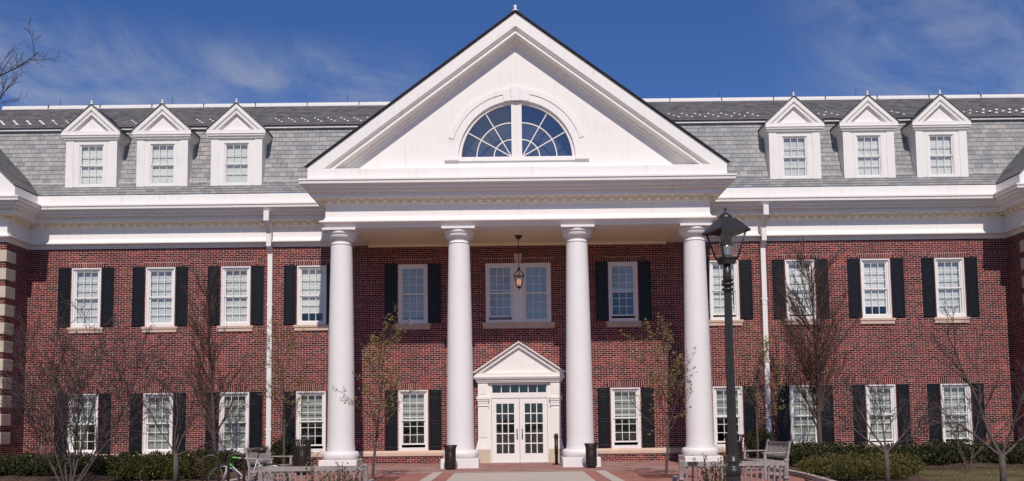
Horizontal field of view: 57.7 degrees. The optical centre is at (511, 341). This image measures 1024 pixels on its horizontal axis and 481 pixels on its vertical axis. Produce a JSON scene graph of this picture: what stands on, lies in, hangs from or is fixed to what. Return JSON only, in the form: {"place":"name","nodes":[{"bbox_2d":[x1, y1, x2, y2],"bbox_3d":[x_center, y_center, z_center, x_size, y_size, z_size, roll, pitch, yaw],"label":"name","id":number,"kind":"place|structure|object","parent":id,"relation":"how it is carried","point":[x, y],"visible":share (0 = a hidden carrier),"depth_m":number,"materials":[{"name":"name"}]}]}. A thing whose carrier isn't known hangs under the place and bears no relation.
{"place":"outdoors","nodes":[
{"label":"outdoors","id":0,"kind":"place"},
{"bbox_2d":[0,0,1023,193],"label":"sky","id":1,"kind":"structure","parent":0,"point":[112,52],"materials":[{"name":"blue"}]},
{"bbox_2d":[1,461,1023,480],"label":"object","id":2,"kind":"object","parent":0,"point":[790,469],"visible":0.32,"depth_m":25.91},
{"bbox_2d":[279,461,754,473],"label":"porch floor","id":3,"kind":"structure","parent":0,"point":[536,466],"depth_m":29.11,"materials":[{"name":"red brick"}]},
{"bbox_2d":[443,445,456,469],"bbox_3d":[-1.899,3.568,28.603,0.442,0.754,0.442,-1,-5,0],"label":"litter bin","id":4,"kind":"object","parent":3,"relation":"on","point":[450,457],"visible":1,"depth_m":28.47,"materials":[{"name":"brown metal"}]},
{"bbox_2d":[553,433,559,464],"bbox_3d":[1.464,3.560,30.704,0.260,1.035,0.260,-1,-5,0],"label":"ash receptacle","id":5,"kind":"object","parent":3,"relation":"on","point":[556,446],"visible":0.99,"depth_m":30.66,"materials":[{"name":"black metal"}]},
{"bbox_2d":[584,443,597,467],"bbox_3d":[2.441,3.521,28.649,0.442,0.754,0.442,-1,-5,0],"label":"litter bin","id":6,"kind":"object","parent":3,"relation":"on","point":[591,455],"visible":0.99,"depth_m":28.51,"materials":[{"name":"black metal"}]},
{"bbox_2d":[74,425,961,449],"bbox_3d":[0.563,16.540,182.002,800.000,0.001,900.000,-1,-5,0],"label":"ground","id":7,"kind":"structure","parent":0,"point":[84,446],"depth_m":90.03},
{"bbox_2d":[0,18,59,108],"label":"bare tree","id":8,"kind":"object","parent":7,"relation":"on","point":[3,84],"visible":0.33,"depth_m":45.03,"materials":[{"name":"brown plant"}]},
{"bbox_2d":[0,465,293,480],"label":"mulch bed","id":9,"kind":"object","parent":7,"relation":"on","point":[35,477],"visible":0.17,"depth_m":26.12,"materials":[{"name":"brown soil"}]},
{"bbox_2d":[0,449,143,476],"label":"hedge","id":10,"kind":"object","parent":9,"relation":"on","point":[25,464],"visible":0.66,"depth_m":27.32,"materials":[{"name":"green plant"}]},
{"bbox_2d":[0,290,182,480],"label":"multi stem tree","id":11,"kind":"object","parent":9,"relation":"on","point":[72,390],"visible":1,"depth_m":23.74,"materials":[{"name":"brown plant"}]},
{"bbox_2d":[106,453,224,480],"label":"shrub","id":12,"kind":"object","parent":9,"relation":"on","point":[154,467],"visible":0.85,"depth_m":24.66,"materials":[{"name":"green plant"}]},
{"bbox_2d":[116,335,257,480],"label":"forked tree","id":13,"kind":"object","parent":9,"relation":"on","point":[175,467],"visible":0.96,"depth_m":23.44,"materials":[{"name":"brown plant"}]},
{"bbox_2d":[143,447,272,471],"bbox_3d":[-9.427,3.639,28.597,4.154,0.810,1.604,-1,-5,0],"label":"hedge","id":14,"kind":"object","parent":9,"relation":"on","point":[222,455],"visible":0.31,"depth_m":28.31,"materials":[{"name":"green plant"}]},
{"bbox_2d":[269,435,293,464],"bbox_3d":[-7.276,3.513,29.581,0.975,1.165,1.077,-1,-5,0],"label":"evergreen shrub","id":15,"kind":"object","parent":9,"relation":"on","point":[276,448],"visible":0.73,"depth_m":29.39,"materials":[{"name":"green plant"}]},
{"bbox_2d":[176,264,253,450],"bbox_3d":[-9.321,0.842,29.199,2.594,6.564,1.877,-3,-5,22],"label":"upright tree","id":16,"kind":"object","parent":7,"relation":"on","point":[209,357],"visible":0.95,"depth_m":29.14,"materials":[{"name":"brown plant"}]},
{"bbox_2d":[226,462,313,480],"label":"kerb","id":17,"kind":"structure","parent":7,"relation":"on","point":[254,475],"depth_m":24.96,"materials":[{"name":"concrete"}]},
{"bbox_2d":[245,312,318,463],"bbox_3d":[-7.220,1.566,28.611,1.988,4.977,2.200,-3,-5,25],"label":"young tree","id":18,"kind":"object","parent":7,"relation":"on","point":[282,371],"visible":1,"depth_m":28.84,"materials":[{"name":"brown plant"}]},
{"bbox_2d":[332,305,422,478],"bbox_3d":[-3.445,1.313,24.585,2.509,4.735,1.572,-3,-5,23],"label":"young tree","id":19,"kind":"object","parent":7,"relation":"on","point":[382,360],"visible":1,"depth_m":24.60,"materials":[{"name":"brown plant"}]},
{"bbox_2d":[0,5,1023,468],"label":"brick hall","id":20,"kind":"structure","parent":7,"relation":"on","point":[424,201],"depth_m":32.82,"materials":[{"name":"brick"}]},
{"bbox_2d":[65,387,102,453],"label":"window","id":21,"kind":"structure","parent":20,"relation":"in","point":[70,446],"depth_m":32.73,"materials":[{"name":"paint"}]},
{"bbox_2d":[67,261,105,332],"bbox_3d":[-15.116,-1.561,33.076,1.330,2.570,0.260,-1,-5,0],"label":"window","id":22,"kind":"structure","parent":20,"relation":"in","point":[86,275],"depth_m":33.11,"materials":[{"name":"paint"}]},
{"bbox_2d":[140,386,175,453],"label":"window","id":23,"kind":"structure","parent":20,"relation":"in","point":[150,443],"depth_m":32.74,"materials":[{"name":"paint"}]},
{"bbox_2d":[141,260,179,332],"bbox_3d":[-12.487,-1.592,33.074,1.330,2.570,0.260,-1,-5,0],"label":"window","id":24,"kind":"structure","parent":20,"relation":"in","point":[160,275],"depth_m":33.11,"materials":[{"name":"paint"}]},
{"bbox_2d":[216,385,252,452],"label":"window","id":25,"kind":"structure","parent":20,"relation":"in","point":[243,435],"depth_m":32.74,"materials":[{"name":"paint"}]},
{"bbox_2d":[217,259,254,331],"bbox_3d":[-9.807,-1.624,33.071,1.330,2.570,0.260,-1,-5,0],"label":"window","id":26,"kind":"structure","parent":20,"relation":"in","point":[236,278],"depth_m":33.11,"materials":[{"name":"glass"}]},
{"bbox_2d":[293,384,327,451],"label":"window","id":27,"kind":"structure","parent":20,"relation":"in","point":[318,411],"depth_m":32.73,"materials":[{"name":"paint"}]},
{"bbox_2d":[293,258,330,330],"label":"window","id":28,"kind":"structure","parent":20,"relation":"in","point":[311,280],"depth_m":33.10,"materials":[{"name":"glass"}]},
{"bbox_2d":[394,257,430,329],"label":"window","id":29,"kind":"structure","parent":20,"relation":"in","point":[412,272],"depth_m":33.10,"materials":[{"name":"glass"}]},
{"bbox_2d":[394,383,431,450],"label":"window","id":30,"kind":"structure","parent":20,"relation":"in","point":[414,407],"depth_m":32.73,"materials":[{"name":"paint"}]},
{"bbox_2d":[491,398,519,462],"bbox_3d":[-0.230,3.120,32.589,0.988,2.240,0.121,-1,-5,0],"label":"door","id":31,"kind":"structure","parent":20,"relation":"in","point":[508,457],"depth_m":32.59,"materials":[{"name":"paint"}]},
{"bbox_2d":[458,101,574,157],"bbox_3d":[0.148,-6.990,30.492,4.800,3.000,0.550,-1,-5,0],"label":"fanlight window","id":32,"kind":"structure","parent":20,"relation":"in","point":[513,129],"depth_m":30.67,"materials":[{"name":"glass"}]},
{"bbox_2d":[482,254,554,328],"bbox_3d":[0.222,-1.786,33.062,2.580,2.655,0.253,-1,-5,0],"label":"double window","id":33,"kind":"structure","parent":20,"relation":"in","point":[507,306],"depth_m":33.09,"materials":[{"name":"glass"}]},
{"bbox_2d":[514,235,523,289],"bbox_3d":[0.231,-2.668,31.668,0.379,1.895,0.435,-1,-5,0],"label":"hanging lantern","id":34,"kind":"object","parent":20,"relation":"hanging from","point":[518,237],"visible":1,"depth_m":31.63,"materials":[{"name":"black metal"}]},
{"bbox_2d":[491,384,546,397],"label":"transom window","id":35,"kind":"structure","parent":20,"relation":"in","point":[528,394],"depth_m":32.68,"materials":[{"name":"paint"}]},
{"bbox_2d":[519,398,547,461],"bbox_3d":[0.770,3.108,32.588,0.988,2.240,0.121,-1,-5,0],"label":"door","id":36,"kind":"structure","parent":20,"relation":"in","point":[524,457],"depth_m":32.59,"materials":[{"name":"paint"}]},
{"bbox_2d":[604,255,641,326],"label":"window","id":37,"kind":"structure","parent":20,"relation":"in","point":[622,274],"depth_m":33.08,"materials":[{"name":"glass"}]},
{"bbox_2d":[606,380,643,447],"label":"window","id":38,"kind":"structure","parent":20,"relation":"in","point":[621,405],"depth_m":32.72,"materials":[{"name":"paint"}]},
{"bbox_2d":[706,254,743,325],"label":"window","id":39,"kind":"structure","parent":20,"relation":"in","point":[715,270],"depth_m":33.07,"materials":[{"name":"glass"}]},
{"bbox_2d":[712,379,745,446],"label":"window","id":40,"kind":"structure","parent":20,"relation":"in","point":[719,393],"depth_m":32.71,"materials":[{"name":"paint"}]},
{"bbox_2d":[780,253,819,324],"bbox_3d":[10.232,-1.862,33.053,1.330,2.570,0.260,-1,-5,0],"label":"window","id":41,"kind":"structure","parent":20,"relation":"in","point":[788,261],"depth_m":33.09,"materials":[{"name":"glass"}]},
{"bbox_2d":[786,378,820,444],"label":"window","id":42,"kind":"structure","parent":20,"relation":"in","point":[802,426],"depth_m":32.75,"materials":[{"name":"paint"}]},
{"bbox_2d":[856,252,895,323],"bbox_3d":[12.912,-1.894,33.051,1.330,2.570,0.260,-1,-5,0],"label":"window","id":43,"kind":"structure","parent":20,"relation":"in","point":[875,272],"depth_m":33.08,"materials":[{"name":"glass"}]},
{"bbox_2d":[861,377,898,444],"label":"window","id":44,"kind":"structure","parent":20,"relation":"in","point":[891,432],"depth_m":32.72,"materials":[{"name":"paint"}]},
{"bbox_2d":[930,251,970,322],"bbox_3d":[15.541,-1.925,33.048,1.330,2.570,0.260,-1,-5,0],"label":"window","id":45,"kind":"structure","parent":20,"relation":"in","point":[948,265],"depth_m":33.08,"materials":[{"name":"glass"}]},
{"bbox_2d":[936,376,973,443],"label":"window","id":46,"kind":"structure","parent":20,"relation":"in","point":[956,392],"depth_m":32.73,"materials":[{"name":"paint"}]},
{"bbox_2d":[618,312,697,475],"bbox_3d":[4.011,1.413,24.358,2.146,4.324,1.439,2,-6,-32],"label":"young tree","id":47,"kind":"object","parent":7,"relation":"on","point":[651,377],"visible":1,"depth_m":24.28,"materials":[{"name":"brown plant"}]},
{"bbox_2d":[734,321,798,458],"bbox_3d":[7.744,1.581,28.565,1.772,4.587,2.141,-1,-5,0],"label":"young tree","id":48,"kind":"object","parent":7,"relation":"on","point":[764,359],"visible":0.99,"depth_m":28.30,"materials":[{"name":"brown plant"}]},
{"bbox_2d":[764,236,861,444],"bbox_3d":[9.609,0.200,29.577,2.851,7.462,2.857,-1,-5,0],"label":"upright tree","id":49,"kind":"object","parent":7,"relation":"on","point":[809,368],"visible":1,"depth_m":29.38,"materials":[{"name":"brown plant"}]},
{"bbox_2d":[767,470,932,480],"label":"planting bed","id":50,"kind":"object","parent":7,"relation":"on","point":[914,478],"visible":0.18,"depth_m":21.94,"materials":[{"name":"brown soil"}]},
{"bbox_2d":[793,451,926,480],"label":"shrub","id":51,"kind":"object","parent":50,"relation":"on","point":[850,465],"visible":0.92,"depth_m":22.91,"materials":[{"name":"green plant"}]},
{"bbox_2d":[803,362,947,480],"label":"forked tree","id":52,"kind":"object","parent":50,"relation":"on","point":[886,458],"visible":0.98,"depth_m":19.81,"materials":[{"name":"brown plant"}]},
{"bbox_2d":[782,458,1023,469],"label":"planting bed","id":53,"kind":"object","parent":7,"relation":"on","point":[976,464],"visible":0.12,"depth_m":26.97,"materials":[{"name":"brown soil"}]},
{"bbox_2d":[743,425,774,458],"bbox_3d":[7.863,3.274,29.576,1.243,1.282,1.140,-1,-5,0],"label":"evergreen shrub","id":54,"kind":"object","parent":53,"relation":"on","point":[751,443],"visible":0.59,"depth_m":29.39,"materials":[{"name":"green plant"}]},
{"bbox_2d":[764,436,1023,466],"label":"hedge","id":55,"kind":"object","parent":53,"relation":"on","point":[937,453],"visible":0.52,"depth_m":27.60,"materials":[{"name":"green plant"}]},
{"bbox_2d":[447,471,594,480],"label":"concrete walk","id":56,"kind":"structure","parent":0,"point":[539,476],"depth_m":24.66,"materials":[{"name":"beige concrete"}]},
{"bbox_2d":[256,469,811,480],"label":"plaza","id":57,"kind":"structure","parent":0,"point":[628,475],"depth_m":25.24,"materials":[{"name":"red brick"}]},
{"bbox_2d":[201,454,219,480],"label":"bicycle rack","id":58,"kind":"object","parent":57,"relation":"on","point":[218,465],"visible":1,"depth_m":18.06,"materials":[{"name":"brown metal"}]},
{"bbox_2d":[227,453,244,480],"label":"bicycle rack","id":59,"kind":"object","parent":57,"relation":"on","point":[228,464],"visible":1,"depth_m":18.60,"materials":[{"name":"brown metal"}]},
{"bbox_2d":[206,447,288,480],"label":"bicycle","id":60,"kind":"object","parent":57,"relation":"on","point":[259,450],"visible":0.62,"depth_m":19.29,"materials":[{"name":"metal"}]},
{"bbox_2d":[244,446,292,480],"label":"park bench","id":61,"kind":"object","parent":57,"relation":"on","point":[267,458],"visible":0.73,"depth_m":23.16,"materials":[{"name":"grey wood"}]},
{"bbox_2d":[292,439,312,474],"bbox_3d":[-6.063,3.348,26.873,0.592,1.010,0.592,-1,-5,0],"label":"litter bin","id":62,"kind":"object","parent":57,"relation":"on","point":[302,453],"visible":0.87,"depth_m":26.68,"materials":[{"name":"brown metal"}]},
{"bbox_2d":[285,457,324,480],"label":"young shrub","id":63,"kind":"object","parent":57,"relation":"on","point":[311,476],"visible":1,"depth_m":13.37,"materials":[{"name":"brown plant"}]},
{"bbox_2d":[258,463,374,480],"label":"park bench","id":64,"kind":"object","parent":57,"relation":"on","point":[262,469],"visible":0.91,"depth_m":13.81,"materials":[{"name":"grey wood"}]},
{"bbox_2d":[317,455,365,480],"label":"young shrub","id":65,"kind":"object","parent":57,"relation":"on","point":[339,478],"visible":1,"depth_m":13.32,"materials":[{"name":"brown plant"}]},
{"bbox_2d":[346,477,399,480],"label":"tree grate","id":66,"kind":"object","parent":57,"relation":"on","point":[380,479],"visible":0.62,"depth_m":24.44,"materials":[{"name":"grey metal"}]},
{"bbox_2d":[420,472,442,480],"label":"concrete border","id":67,"kind":"object","parent":57,"relation":"on","point":[431,476],"visible":1,"depth_m":25.18,"materials":[{"name":"beige concrete"}]},
{"bbox_2d":[326,468,759,473],"bbox_3d":[0.173,3.798,27.160,14.200,0.001,0.170,-1,-5,0],"label":"concrete band","id":68,"kind":"object","parent":57,"relation":"on","point":[523,471],"visible":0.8,"depth_m":27.17,"materials":[{"name":"beige concrete"}]},
{"bbox_2d":[596,470,623,480],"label":"concrete border","id":69,"kind":"object","parent":57,"relation":"on","point":[609,476],"visible":1,"depth_m":24.70,"materials":[{"name":"beige concrete"}]},
{"bbox_2d":[638,474,691,477],"bbox_3d":[4.017,3.506,24.232,1.300,0.014,1.300,-1,-5,0],"label":"tree grate","id":70,"kind":"object","parent":57,"relation":"on","point":[653,476],"visible":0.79,"depth_m":24.32,"materials":[{"name":"grey metal"}]},
{"bbox_2d":[692,452,741,480],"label":"young shrub","id":71,"kind":"object","parent":57,"relation":"on","point":[715,476],"visible":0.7,"depth_m":13.22,"materials":[{"name":"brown plant"}]},
{"bbox_2d":[702,208,750,480],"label":"street lamp","id":72,"kind":"object","parent":57,"relation":"on","point":[726,225],"visible":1,"depth_m":11.79,"materials":[{"name":"black metal"}]},
{"bbox_2d":[672,459,788,480],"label":"park bench","id":73,"kind":"object","parent":57,"relation":"on","point":[745,464],"visible":0.93,"depth_m":13.82,"materials":[{"name":"grey wood"}]},
{"bbox_2d":[723,434,743,467],"bbox_3d":[6.416,3.200,26.862,0.592,1.010,0.592,-1,-5,0],"label":"litter bin","id":74,"kind":"object","parent":57,"relation":"on","point":[740,448],"visible":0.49,"depth_m":26.71,"materials":[{"name":"black metal"}]},
{"bbox_2d":[742,440,790,478],"bbox_3d":[6.446,2.975,23.571,0.730,0.920,1.630,0,-5,-4],"label":"park bench","id":75,"kind":"object","parent":57,"relation":"on","point":[768,453],"visible":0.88,"depth_m":23.42,"materials":[{"name":"grey wood"}]},
{"bbox_2d":[752,466,834,480],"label":"kerb","id":76,"kind":"structure","parent":57,"relation":"on","point":[813,477],"depth_m":23.19,"materials":[{"name":"concrete"}]},
{"bbox_2d":[784,468,813,480],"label":"young shrub","id":77,"kind":"object","parent":57,"relation":"on","point":[807,477],"visible":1,"depth_m":13.18,"materials":[{"name":"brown plant"}]},
{"bbox_2d":[915,467,1023,480],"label":"lawn","id":78,"kind":"structure","parent":0,"point":[975,478],"depth_m":23.57,"materials":[{"name":"green plant"}]},
{"bbox_2d":[893,296,1023,480],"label":"forked tree","id":79,"kind":"object","parent":78,"relation":"on","point":[1002,463],"visible":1,"depth_m":18.72,"materials":[{"name":"brown plant"}]},
{"bbox_2d":[913,372,1017,472],"bbox_3d":[11.951,2.070,24.346,2.594,2.732,1.812,-1,-5,0],"label":"multi stem tree","id":80,"kind":"object","parent":78,"relation":"on","point":[962,455],"visible":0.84,"depth_m":24.31,"materials":[{"name":"brown plant"}]}
]}

